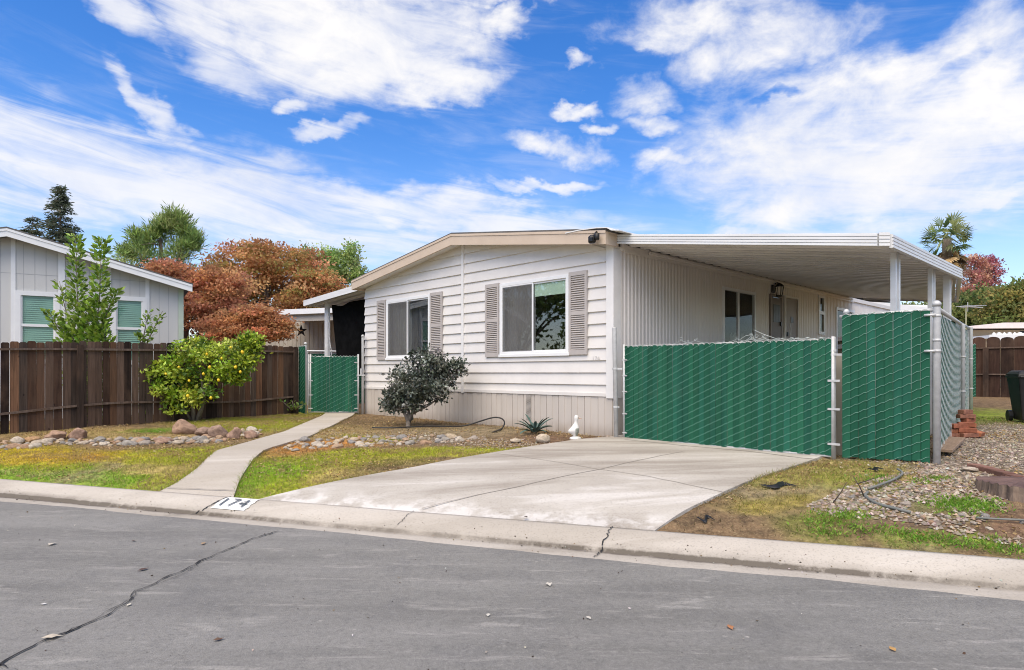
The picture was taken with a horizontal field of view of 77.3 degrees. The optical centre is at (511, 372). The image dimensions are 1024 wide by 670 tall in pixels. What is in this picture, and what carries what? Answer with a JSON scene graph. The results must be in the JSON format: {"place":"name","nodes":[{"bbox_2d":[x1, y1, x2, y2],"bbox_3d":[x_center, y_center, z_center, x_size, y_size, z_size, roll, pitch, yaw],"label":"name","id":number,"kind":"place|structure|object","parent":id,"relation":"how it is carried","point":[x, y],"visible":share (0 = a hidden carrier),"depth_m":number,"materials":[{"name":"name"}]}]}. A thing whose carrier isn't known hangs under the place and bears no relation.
{"place":"outdoors","nodes":[
{"label":"outdoors","id":0,"kind":"place"},
{"bbox_2d":[0,501,1023,669],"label":"road","id":1,"kind":"structure","parent":0,"point":[91,562],"depth_m":4.00,"materials":[{"name":"grey asphalt"}]},
{"bbox_2d":[42,634,62,637],"bbox_3d":[-2.569,1.473,3.572,0.086,0.012,0.053,0,0,0],"label":"fallen leaf","id":2,"kind":"object","parent":1,"relation":"on","point":[50,635],"visible":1,"depth_m":3.57,"materials":[{"name":"beige plant"}]},
{"bbox_2d":[0,531,275,669],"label":"road crack","id":3,"kind":"object","parent":1,"relation":"on","point":[71,629],"visible":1,"depth_m":3.91,"materials":[{"name":"black asphalt"}]},
{"bbox_2d":[4,489,1011,669],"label":"road debris","id":4,"kind":"object","parent":1,"relation":"on","point":[532,550],"visible":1,"depth_m":4.97,"materials":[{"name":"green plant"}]},
{"bbox_2d":[0,479,1023,600],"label":"kerb","id":5,"kind":"structure","parent":1,"relation":"on","point":[966,574],"depth_m":5.45,"materials":[{"name":"concrete"}]},
{"bbox_2d":[211,497,259,510],"bbox_3d":[-2.956,1.399,6.839,0.454,0.078,0.235,0,0,19],"label":"kerb number","id":6,"kind":"object","parent":5,"relation":"on","point":[234,503],"visible":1,"depth_m":6.82,"materials":[{"name":"white paint"}]},
{"bbox_2d":[177,496,612,556],"bbox_3d":[-1.363,1.429,6.166,4.599,0.129,0.562,0,0,19],"label":"kerb crack","id":7,"kind":"object","parent":5,"relation":"on","point":[412,511],"visible":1,"depth_m":5.62,"materials":[{"name":"grey concrete"}]},
{"bbox_2d":[0,395,1023,558],"bbox_3d":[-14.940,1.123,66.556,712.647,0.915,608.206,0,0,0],"label":"ground","id":8,"kind":"structure","parent":0,"point":[993,407],"depth_m":7.07,"materials":[{"name":"green plant"}]},
{"bbox_2d":[5,443,22,448],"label":"river cobble","id":9,"kind":"object","parent":8,"relation":"on","point":[12,445],"visible":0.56,"depth_m":9.99,"materials":[{"name":"brown stone"}]},
{"bbox_2d":[10,436,24,443],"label":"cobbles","id":10,"kind":"object","parent":8,"relation":"on","point":[17,439],"visible":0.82,"depth_m":10.33,"materials":[{"name":"grey stone"}]},
{"bbox_2d":[18,215,45,236],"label":"conifer tree","id":11,"kind":"object","parent":8,"relation":"on","point":[29,220],"visible":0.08,"depth_m":49.82,"materials":[{"name":"green plant"}]},
{"bbox_2d":[24,436,40,442],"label":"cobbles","id":12,"kind":"object","parent":8,"relation":"on","point":[30,439],"visible":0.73,"depth_m":10.38,"materials":[{"name":"brown stone"}]},
{"bbox_2d":[28,443,42,448],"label":"river cobble","id":13,"kind":"object","parent":8,"relation":"on","point":[34,445],"visible":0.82,"depth_m":9.94,"materials":[{"name":"grey stone"}]},
{"bbox_2d":[41,438,52,444],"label":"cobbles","id":14,"kind":"object","parent":8,"relation":"on","point":[45,440],"visible":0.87,"depth_m":10.20,"materials":[{"name":"grey stone"}]},
{"bbox_2d":[43,430,66,438],"bbox_3d":[-7.617,1.055,10.654,0.321,0.180,0.327,0,0,-40],"label":"boulder","id":15,"kind":"object","parent":8,"relation":"on","point":[56,434],"visible":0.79,"depth_m":10.59,"materials":[{"name":"stone"}]},
{"bbox_2d":[31,184,83,244],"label":"conifer tree","id":16,"kind":"object","parent":8,"relation":"on","point":[58,203],"visible":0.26,"depth_m":47.74,"materials":[{"name":"green plant"}]},
{"bbox_2d":[67,428,86,438],"bbox_3d":[-7.336,1.041,10.775,0.288,0.235,0.282,0,0,-24],"label":"boulder","id":17,"kind":"object","parent":8,"relation":"on","point":[76,433],"visible":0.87,"depth_m":10.70,"materials":[{"name":"stone"}]},
{"bbox_2d":[40,233,124,420],"bbox_3d":[-8.846,-0.919,13.190,1.708,3.951,0.696,0,0,0],"label":"tall shrub","id":18,"kind":"object","parent":8,"relation":"on","point":[96,331],"visible":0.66,"depth_m":13.14,"materials":[{"name":"green plant"}]},
{"bbox_2d":[0,226,192,420],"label":"neighbouring house","id":19,"kind":"structure","parent":8,"relation":"on","point":[31,266],"depth_m":14.50,"materials":[{"name":"white paint"}]},
{"bbox_2d":[15,290,59,342],"bbox_3d":[-10.643,-1.005,14.370,1.018,1.820,0.130,0,0,-31],"label":"window","id":20,"kind":"structure","parent":19,"relation":"in","point":[31,323],"depth_m":14.33,"materials":[{"name":"white paint"}]},
{"bbox_2d":[111,296,146,347],"bbox_3d":[-9.135,-0.999,15.276,0.945,1.820,0.130,0,0,-31],"label":"window","id":21,"kind":"structure","parent":19,"relation":"in","point":[126,320],"depth_m":15.26,"materials":[{"name":"white paint"}]},
{"bbox_2d":[122,440,137,445],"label":"river cobble","id":22,"kind":"object","parent":8,"relation":"on","point":[127,442],"visible":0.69,"depth_m":9.93,"materials":[{"name":"grey stone"}]},
{"bbox_2d":[138,440,150,445],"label":"river cobble","id":23,"kind":"object","parent":8,"relation":"on","point":[145,442],"visible":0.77,"depth_m":9.90,"materials":[{"name":"grey stone"}]},
{"bbox_2d":[0,341,298,433],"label":"wooden fence","id":24,"kind":"object","parent":8,"relation":"on","point":[76,384],"visible":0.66,"depth_m":12.68,"materials":[{"name":"brown wood"}]},
{"bbox_2d":[133,308,166,420],"bbox_3d":[-7.758,-0.172,13.702,0.700,2.425,0.350,0,0,0],"label":"tall shrub","id":25,"kind":"object","parent":8,"relation":"on","point":[140,335],"visible":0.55,"depth_m":13.69,"materials":[{"name":"green plant"}]},
{"bbox_2d":[108,201,210,267],"bbox_3d":[-20.928,-4.624,37.855,5.361,11.326,4.396,0,0,27],"label":"pine tree","id":26,"kind":"object","parent":8,"relation":"on","point":[187,241],"visible":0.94,"depth_m":37.59,"materials":[{"name":"green plant"}]},
{"bbox_2d":[153,437,173,443],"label":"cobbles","id":27,"kind":"object","parent":8,"relation":"on","point":[162,440],"visible":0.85,"depth_m":9.99,"materials":[{"name":"stone"}]},
{"bbox_2d":[172,440,183,444],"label":"river cobble","id":28,"kind":"object","parent":8,"relation":"on","point":[174,442],"visible":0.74,"depth_m":9.94,"materials":[{"name":"grey stone"}]},
{"bbox_2d":[172,419,196,433],"bbox_3d":[-5.736,0.979,11.216,0.402,0.325,0.302,4,1,-23],"label":"boulder","id":29,"kind":"object","parent":8,"relation":"on","point":[182,426],"visible":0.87,"depth_m":11.14,"materials":[{"name":"stone"}]},
{"bbox_2d":[135,256,261,342],"bbox_3d":[-11.754,-1.625,24.023,4.191,5.443,3.700,0,0,-29],"label":"maple tree","id":30,"kind":"object","parent":8,"relation":"on","point":[210,293],"visible":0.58,"depth_m":23.47,"materials":[{"name":"red plant"}]},
{"bbox_2d":[194,427,208,435],"bbox_3d":[-5.235,1.010,10.899,0.230,0.180,0.282,0,0,43],"label":"boulder","id":31,"kind":"object","parent":8,"relation":"on","point":[200,431],"visible":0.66,"depth_m":10.81,"materials":[{"name":"stone"}]},
{"bbox_2d":[140,329,272,420],"bbox_3d":[-6.485,0.104,13.556,2.645,2.073,1.438,0,0,0],"label":"lemon tree","id":32,"kind":"object","parent":8,"relation":"on","point":[245,348],"visible":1,"depth_m":13.32,"materials":[{"name":"green plant"}]},
{"bbox_2d":[207,425,227,437],"bbox_3d":[-4.905,1.003,10.687,0.344,0.267,0.233,0,0,-17],"label":"boulder","id":33,"kind":"object","parent":8,"relation":"on","point":[213,431],"visible":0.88,"depth_m":10.61,"materials":[{"name":"stone"}]},
{"bbox_2d":[226,427,241,439],"bbox_3d":[-4.556,1.009,10.485,0.213,0.242,0.208,0,0,-34],"label":"boulder","id":34,"kind":"object","parent":8,"relation":"on","point":[235,432],"visible":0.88,"depth_m":10.43,"materials":[{"name":"stone"}]},
{"bbox_2d":[193,301,304,345],"bbox_3d":[-8.577,-0.639,20.923,3.698,3.476,2.519,0,0,0],"label":"maple tree","id":35,"kind":"object","parent":8,"relation":"on","point":[271,324],"visible":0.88,"depth_m":20.62,"materials":[{"name":"red plant"}]},
{"bbox_2d":[244,430,258,438],"bbox_3d":[-4.294,1.032,10.563,0.260,0.166,0.212,0,4,17],"label":"boulder","id":36,"kind":"object","parent":8,"relation":"on","point":[250,433],"visible":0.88,"depth_m":10.48,"materials":[{"name":"stone"}]},
{"bbox_2d":[160,413,353,496],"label":"walkway","id":37,"kind":"structure","parent":8,"relation":"on","point":[218,472],"depth_m":8.45,"materials":[{"name":"concrete"}]},
{"bbox_2d":[191,234,348,309],"bbox_3d":[-11.613,-2.727,30.868,8.054,7.593,6.374,0,0,-27],"label":"maple tree","id":38,"kind":"object","parent":8,"relation":"on","point":[297,289],"visible":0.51,"depth_m":30.00,"materials":[{"name":"orange plant"}]},
{"bbox_2d":[222,308,335,394],"bbox_3d":[-8.397,-0.569,26.365,11.760,3.538,5.060,0,0,20],"label":"neighbouring carport","id":39,"kind":"object","parent":8,"relation":"on","point":[313,319],"visible":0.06,"depth_m":26.81,"materials":[{"name":"white metal"}]},
{"bbox_2d":[280,399,306,410],"bbox_3d":[-5.424,0.826,15.649,0.577,0.409,0.980,0,0,-31],"label":"tall shrub","id":40,"kind":"object","parent":8,"relation":"on","point":[293,406],"visible":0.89,"depth_m":15.40,"materials":[{"name":"plant"}]},
{"bbox_2d":[298,346,304,412],"bbox_3d":[-5.191,0.163,15.779,0.027,1.673,0.440,0,0,-37],"label":"chain link fence","id":41,"kind":"object","parent":8,"relation":"on","point":[301,374],"visible":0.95,"depth_m":15.73,"materials":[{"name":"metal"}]},
{"bbox_2d":[299,436,309,441],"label":"river cobble","id":42,"kind":"object","parent":8,"relation":"on","point":[304,439],"visible":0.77,"depth_m":10.08,"materials":[{"name":"grey stone"}]},
{"bbox_2d":[304,342,306,414],"bbox_3d":[-5.069,0.183,15.700,0.080,1.865,0.080,0,0,0],"label":"fence post","id":43,"kind":"object","parent":8,"relation":"on","point":[305,344],"visible":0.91,"depth_m":15.68,"materials":[{"name":"metal"}]},
{"bbox_2d":[308,354,364,412],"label":"garden gate","id":44,"kind":"structure","parent":43,"relation":"attached to","point":[333,384],"depth_m":15.71,"materials":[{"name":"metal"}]},
{"bbox_2d":[292,238,368,286],"bbox_3d":[-10.143,-3.266,35.867,4.486,8.607,2.960,0,0,0],"label":"poplar tree","id":45,"kind":"object","parent":8,"relation":"on","point":[351,261],"visible":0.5,"depth_m":35.52,"materials":[{"name":"green plant"}]},
{"bbox_2d":[303,287,364,407],"bbox_3d":[-3.504,-0.561,18.350,3.710,3.327,3.159,0,0,-44],"label":"side awning","id":46,"kind":"object","parent":8,"relation":"on","point":[341,297],"visible":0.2,"depth_m":17.81,"materials":[{"name":"white metal"}]},
{"bbox_2d":[332,299,364,374],"bbox_3d":[-4.098,-0.975,17.352,2.302,2.111,0.101,0,0,33],"label":"shade cloth","id":47,"kind":"object","parent":46,"relation":"hanging from","point":[348,322],"visible":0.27,"depth_m":17.54,"materials":[{"name":"black fabric"}]},
{"bbox_2d":[307,350,364,404],"bbox_3d":[-5.485,0.207,19.978,1.878,1.785,0.074,0,0,-33],"label":"chain link fence","id":48,"kind":"object","parent":8,"relation":"on","point":[320,354],"visible":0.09,"depth_m":19.73,"materials":[{"name":"metal"}]},
{"bbox_2d":[361,335,363,413],"bbox_3d":[-3.673,0.088,15.750,0.080,2.048,0.080,0,0,0],"label":"fence post","id":49,"kind":"object","parent":8,"relation":"on","point":[362,377],"visible":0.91,"depth_m":15.73,"materials":[{"name":"metal"}]},
{"bbox_2d":[378,342,470,428],"bbox_3d":[-1.691,0.295,12.385,1.762,1.754,1.192,0,0,-18],"label":"evergreen shrub","id":50,"kind":"object","parent":8,"relation":"on","point":[412,395],"visible":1,"depth_m":12.25,"materials":[{"name":"green plant"}]},
{"bbox_2d":[372,417,504,432],"bbox_3d":[-1.329,0.920,11.685,2.399,0.229,0.707,0,0,19],"label":"garden hose","id":51,"kind":"object","parent":8,"relation":"on","point":[450,426],"visible":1,"depth_m":11.74,"materials":[{"name":"black rubber"}]},
{"bbox_2d":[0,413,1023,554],"bbox_3d":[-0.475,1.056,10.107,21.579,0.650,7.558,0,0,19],"label":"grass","id":52,"kind":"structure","parent":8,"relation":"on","point":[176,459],"depth_m":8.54,"materials":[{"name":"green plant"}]},
{"bbox_2d":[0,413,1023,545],"bbox_3d":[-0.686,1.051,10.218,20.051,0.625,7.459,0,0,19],"label":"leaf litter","id":53,"kind":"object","parent":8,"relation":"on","point":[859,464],"visible":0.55,"depth_m":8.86,"materials":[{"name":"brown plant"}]},
{"bbox_2d":[515,414,552,433],"bbox_3d":[0.373,0.865,10.833,0.622,0.321,0.744,0,0,24],"label":"agave plant","id":54,"kind":"object","parent":8,"relation":"on","point":[535,427],"visible":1,"depth_m":10.79,"materials":[{"name":"green plant"}]},
{"bbox_2d":[536,434,549,442],"bbox_3d":[0.472,1.004,9.734,0.229,0.151,0.162,0,-1,-2],"label":"boulder","id":55,"kind":"object","parent":8,"relation":"on","point":[542,438],"visible":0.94,"depth_m":9.68,"materials":[{"name":"beige stone"}]},
{"bbox_2d":[568,415,581,439],"bbox_3d":[1.002,0.873,10.109,0.188,0.408,0.194,0,0,28],"label":"duck statue","id":56,"kind":"object","parent":8,"relation":"on","point":[573,430],"visible":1,"depth_m":10.07,"materials":[{"name":"white concrete"}]},
{"bbox_2d":[128,429,1023,559],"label":"ground cover","id":57,"kind":"object","parent":8,"relation":"on","point":[958,502],"visible":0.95,"depth_m":5.45,"materials":[{"name":"green plant"}]},
{"bbox_2d":[612,327,622,436],"bbox_3d":[1.665,0.236,10.155,0.090,1.914,0.171,0,0,-44],"label":"fence post","id":58,"kind":"object","parent":8,"relation":"on","point":[615,379],"visible":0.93,"depth_m":10.15,"materials":[{"name":"metal"}]},
{"bbox_2d":[622,330,839,457],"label":"driveway gate","id":59,"kind":"structure","parent":58,"relation":"attached to","point":[776,395],"depth_m":8.77,"materials":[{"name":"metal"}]},
{"bbox_2d":[351,227,889,436],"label":"manufactured house","id":60,"kind":"structure","parent":8,"relation":"on","point":[523,322],"depth_m":12.35,"materials":[{"name":"paint"}]},
{"bbox_2d":[385,294,429,359],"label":"window","id":61,"kind":"structure","parent":60,"relation":"in","point":[407,319],"depth_m":15.11,"materials":[{"name":"white plastic"}]},
{"bbox_2d":[498,274,568,356],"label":"window","id":62,"kind":"structure","parent":60,"relation":"in","point":[534,313],"depth_m":12.22,"materials":[{"name":"white plastic"}]},
{"bbox_2d":[722,286,755,341],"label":"window","id":63,"kind":"structure","parent":60,"relation":"in","point":[738,306],"depth_m":14.29,"materials":[{"name":"black glass"}]},
{"bbox_2d":[772,297,781,340],"bbox_3d":[6.022,-0.652,14.583,0.501,2.105,0.080,0,0,-44],"label":"entry door","id":64,"kind":"structure","parent":60,"relation":"in","point":[776,302],"depth_m":14.57,"materials":[{"name":"grey plastic"}]},
{"bbox_2d":[786,298,796,339],"bbox_3d":[6.612,-0.673,15.150,0.676,2.146,0.080,0,0,-44],"label":"storm door","id":65,"kind":"structure","parent":60,"relation":"in","point":[791,304],"depth_m":15.15,"materials":[{"name":"grey plastic"}]},
{"bbox_2d":[804,286,824,334],"bbox_3d":[7.692,-1.486,16.755,1.012,1.420,0.835,0,0,-44],"label":"window","id":66,"kind":"structure","parent":60,"relation":"in","point":[821,299],"depth_m":16.55,"materials":[{"name":"white glass"}]},
{"bbox_2d":[836,307,854,352],"bbox_3d":[8.914,-0.780,17.932,1.993,2.360,0.835,0,0,-44],"label":"window","id":67,"kind":"structure","parent":60,"relation":"in","point":[839,311],"depth_m":18.65,"materials":[{"name":"white glass"}]},
{"bbox_2d":[224,422,1023,546],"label":"pebbles","id":68,"kind":"object","parent":8,"relation":"on","point":[937,522],"visible":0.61,"depth_m":6.21,"materials":[{"name":"grey gravel"}]},
{"bbox_2d":[760,481,796,487],"bbox_3d":[2.710,1.137,6.511,0.322,0.045,0.169,0,0,-14],"label":"plastic scrap","id":69,"kind":"object","parent":8,"relation":"on","point":[779,484],"visible":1,"depth_m":6.48,"materials":[{"name":"black plastic"}]},
{"bbox_2d":[617,232,962,433],"bbox_3d":[6.980,-0.578,12.711,10.947,3.304,3.981,0,0,-44],"label":"carport","id":70,"kind":"object","parent":8,"relation":"on","point":[894,270],"visible":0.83,"depth_m":9.92,"materials":[{"name":"white metal"}]},
{"bbox_2d":[831,337,841,458],"bbox_3d":[3.993,0.377,7.860,0.075,1.637,0.240,0,0,-44],"label":"fence post","id":71,"kind":"object","parent":8,"relation":"on","point":[834,354],"visible":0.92,"depth_m":7.86,"materials":[{"name":"metal"}]},
{"bbox_2d":[836,356,841,454],"bbox_3d":[4.208,0.503,8.199,0.100,1.446,0.100,0,0,-44],"label":"wooden post","id":72,"kind":"object","parent":8,"relation":"on","point":[838,403],"visible":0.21,"depth_m":8.16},
{"bbox_2d":[867,468,903,489],"bbox_3d":[3.832,1.079,6.489,0.955,0.114,0.127,0,0,-44],"label":"irrigation pipe","id":73,"kind":"object","parent":8,"relation":"on","point":[890,480],"visible":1,"depth_m":6.37,"materials":[{"name":"grey plastic"}]},
{"bbox_2d":[864,491,910,513],"bbox_3d":[3.350,1.171,5.801,0.146,0.092,0.602,0,0,-5],"label":"irrigation pipe","id":74,"kind":"object","parent":8,"relation":"on","point":[884,505],"visible":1,"depth_m":5.69,"materials":[{"name":"grey plastic"}]},
{"bbox_2d":[839,300,941,463],"bbox_3d":[4.385,0.199,7.456,0.104,2.002,1.056,0,0,-43],"label":"chain link fence","id":75,"kind":"object","parent":8,"relation":"on","point":[890,351],"visible":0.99,"depth_m":7.41,"materials":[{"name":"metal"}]},
{"bbox_2d":[873,302,927,309],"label":"neighbouring house","id":76,"kind":"structure","parent":8,"relation":"on","point":[907,307],"depth_m":26.91,"materials":[{"name":"white paint"}]},
{"bbox_2d":[901,301,942,306],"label":"broadleaf tree","id":77,"kind":"object","parent":8,"relation":"on","point":[913,303],"visible":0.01,"depth_m":43.99,"materials":[{"name":"green plant"}]},
{"bbox_2d":[917,211,976,275],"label":"palm tree","id":78,"kind":"object","parent":8,"relation":"on","point":[950,253],"visible":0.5,"depth_m":47.46,"materials":[{"name":"green plant"}]},
{"bbox_2d":[941,437,964,452],"bbox_3d":[5.375,0.878,7.841,0.180,0.036,1.130,0,3,42],"label":"wooden board","id":79,"kind":"object","parent":8,"relation":"on","point":[951,444],"visible":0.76,"depth_m":7.77,"materials":[{"name":"brown wood"}]},
{"bbox_2d":[950,433,959,436],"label":"brick","id":80,"kind":"object","parent":8,"relation":"on","point":[955,435],"visible":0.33,"depth_m":8.71,"materials":[{"name":"red brick"}]},
{"bbox_2d":[950,428,959,432],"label":"brick","id":81,"kind":"object","parent":80,"relation":"on","point":[953,430],"visible":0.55,"depth_m":8.73,"materials":[{"name":"red brick"}]},
{"bbox_2d":[950,423,967,427],"bbox_3d":[6.107,0.730,8.750,0.225,0.059,0.095,0,0,-9],"label":"brick","id":82,"kind":"object","parent":81,"relation":"on","point":[959,425],"visible":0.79,"depth_m":8.71,"materials":[{"name":"red brick"}]},
{"bbox_2d":[957,422,974,426],"bbox_3d":[6.281,0.718,8.850,0.185,0.059,0.095,0,0,20],"label":"brick","id":83,"kind":"object","parent":81,"relation":"on","point":[971,424],"visible":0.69,"depth_m":8.80,"materials":[{"name":"red brick"}]},
{"bbox_2d":[941,308,972,446],"bbox_3d":[6.675,0.063,9.556,0.098,1.846,6.267,0,0,38],"label":"side chain link fence","id":84,"kind":"object","parent":8,"relation":"on","point":[956,365],"visible":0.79,"depth_m":9.23,"materials":[{"name":"metal"}]},
{"bbox_2d":[927,281,1005,325],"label":"broadleaf tree","id":85,"kind":"object","parent":8,"relation":"on","point":[970,298],"visible":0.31,"depth_m":41.28,"materials":[{"name":"green plant"}]},
{"bbox_2d":[960,433,978,437],"bbox_3d":[6.212,0.849,8.700,0.230,0.059,0.095,0,0,-7],"label":"brick","id":86,"kind":"object","parent":8,"relation":"on","point":[966,435],"visible":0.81,"depth_m":8.65,"materials":[{"name":"red brick"}]},
{"bbox_2d":[957,428,976,432],"bbox_3d":[6.198,0.787,8.720,0.218,0.059,0.095,0,0,17],"label":"brick","id":87,"kind":"object","parent":86,"relation":"on","point":[967,430],"visible":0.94,"depth_m":8.68,"materials":[{"name":"red brick"}]},
{"bbox_2d":[962,467,978,470],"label":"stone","id":88,"kind":"object","parent":8,"relation":"on","point":[970,468],"visible":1,"depth_m":6.59,"materials":[{"name":"beige stone"}]},
{"bbox_2d":[956,302,986,329],"bbox_3d":[19.404,-0.990,27.020,1.047,3.981,1.093,0,0,37],"label":"tv antenna","id":89,"kind":"object","parent":8,"relation":"on","point":[967,306],"visible":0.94,"depth_m":26.99,"materials":[{"name":"metal"}]},
{"bbox_2d":[973,344,975,396],"bbox_3d":[13.754,-0.063,19.204,0.349,1.620,0.026,0,0,0],"label":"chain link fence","id":90,"kind":"object","parent":8,"relation":"on","point":[974,370],"visible":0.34,"depth_m":19.20,"materials":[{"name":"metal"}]},
{"bbox_2d":[955,251,998,294],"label":"red leaved tree","id":91,"kind":"object","parent":8,"relation":"on","point":[974,274],"visible":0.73,"depth_m":54.46,"materials":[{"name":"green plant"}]},
{"bbox_2d":[967,463,993,467],"bbox_3d":[4.899,1.000,6.691,0.110,0.062,0.262,0,0,2],"label":"brick","id":92,"kind":"object","parent":8,"relation":"on","point":[975,465],"visible":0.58,"depth_m":6.70,"materials":[{"name":"red brick"}]},
{"bbox_2d":[975,466,1003,472],"bbox_3d":[4.894,1.006,6.550,0.110,0.062,0.262,0,0,-1],"label":"brick","id":93,"kind":"object","parent":8,"relation":"on","point":[986,469],"visible":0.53,"depth_m":6.51,"materials":[{"name":"red brick"}]},
{"bbox_2d":[977,253,1008,289],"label":"red leaved tree","id":94,"kind":"object","parent":8,"relation":"on","point":[994,260],"visible":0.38,"depth_m":55.47,"materials":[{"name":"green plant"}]},
{"bbox_2d":[964,273,1023,324],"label":"broadleaf tree","id":95,"kind":"object","parent":8,"relation":"on","point":[1006,305],"visible":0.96,"depth_m":38.83,"materials":[{"name":"green plant"}]},
{"bbox_2d":[969,322,1023,346],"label":"neighbouring house","id":96,"kind":"structure","parent":8,"relation":"on","point":[1000,331],"depth_m":31.07,"materials":[{"name":"white plastic"}]},
{"bbox_2d":[973,336,1023,396],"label":"wooden fence","id":97,"kind":"object","parent":8,"relation":"on","point":[997,359],"visible":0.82,"depth_m":19.05,"materials":[{"name":"brown wood"}]},
{"bbox_2d":[975,475,1023,502],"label":"tree stump","id":98,"kind":"object","parent":8,"relation":"on","point":[999,486],"visible":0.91,"depth_m":5.75,"materials":[{"name":"brown wood"}]},
{"bbox_2d":[976,517,1023,520],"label":"irrigation pipe","id":99,"kind":"object","parent":8,"relation":"on","point":[1010,519],"visible":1,"depth_m":5.23,"materials":[{"name":"grey plastic"}]},
{"bbox_2d":[989,470,1014,475],"bbox_3d":[4.889,1.014,6.409,0.110,0.062,0.262,0,-1,4],"label":"brick","id":100,"kind":"object","parent":8,"relation":"on","point":[999,473],"visible":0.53,"depth_m":6.35,"materials":[{"name":"red brick"}]},
{"bbox_2d":[1005,371,1023,420],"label":"trash bin","id":101,"kind":"object","parent":8,"relation":"on","point":[1015,380],"visible":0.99,"depth_m":10.12,"materials":[{"name":"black plastic"}]},
{"bbox_2d":[0,0,1023,338],"label":"sky","id":102,"kind":"structure","parent":0,"point":[395,128],"materials":[{"name":"blue"}]},
{"bbox_2d":[261,411,875,530],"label":"driveway","id":103,"kind":"structure","parent":0,"point":[620,481],"depth_m":6.93,"materials":[{"name":"concrete"}]},
{"label":"brick","id":104,"kind":"object","parent":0,"visible":0},
{"bbox_2d":[960,418,975,421],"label":"brick","id":105,"kind":"object","parent":104,"relation":"on","point":[967,419],"visible":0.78,"depth_m":9.28,"materials":[{"name":"red brick"}]},
{"bbox_2d":[956,414,975,417],"bbox_3d":[6.600,0.635,9.300,0.230,0.059,0.095,0,0,0],"label":"brick","id":106,"kind":"object","parent":105,"relation":"on","point":[965,415],"visible":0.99,"depth_m":9.25,"materials":[{"name":"red brick"}]},
{"bbox_2d":[957,409,972,413],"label":"brick","id":107,"kind":"object","parent":106,"relation":"on","point":[966,411],"visible":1,"depth_m":9.28,"materials":[{"name":"red brick"}]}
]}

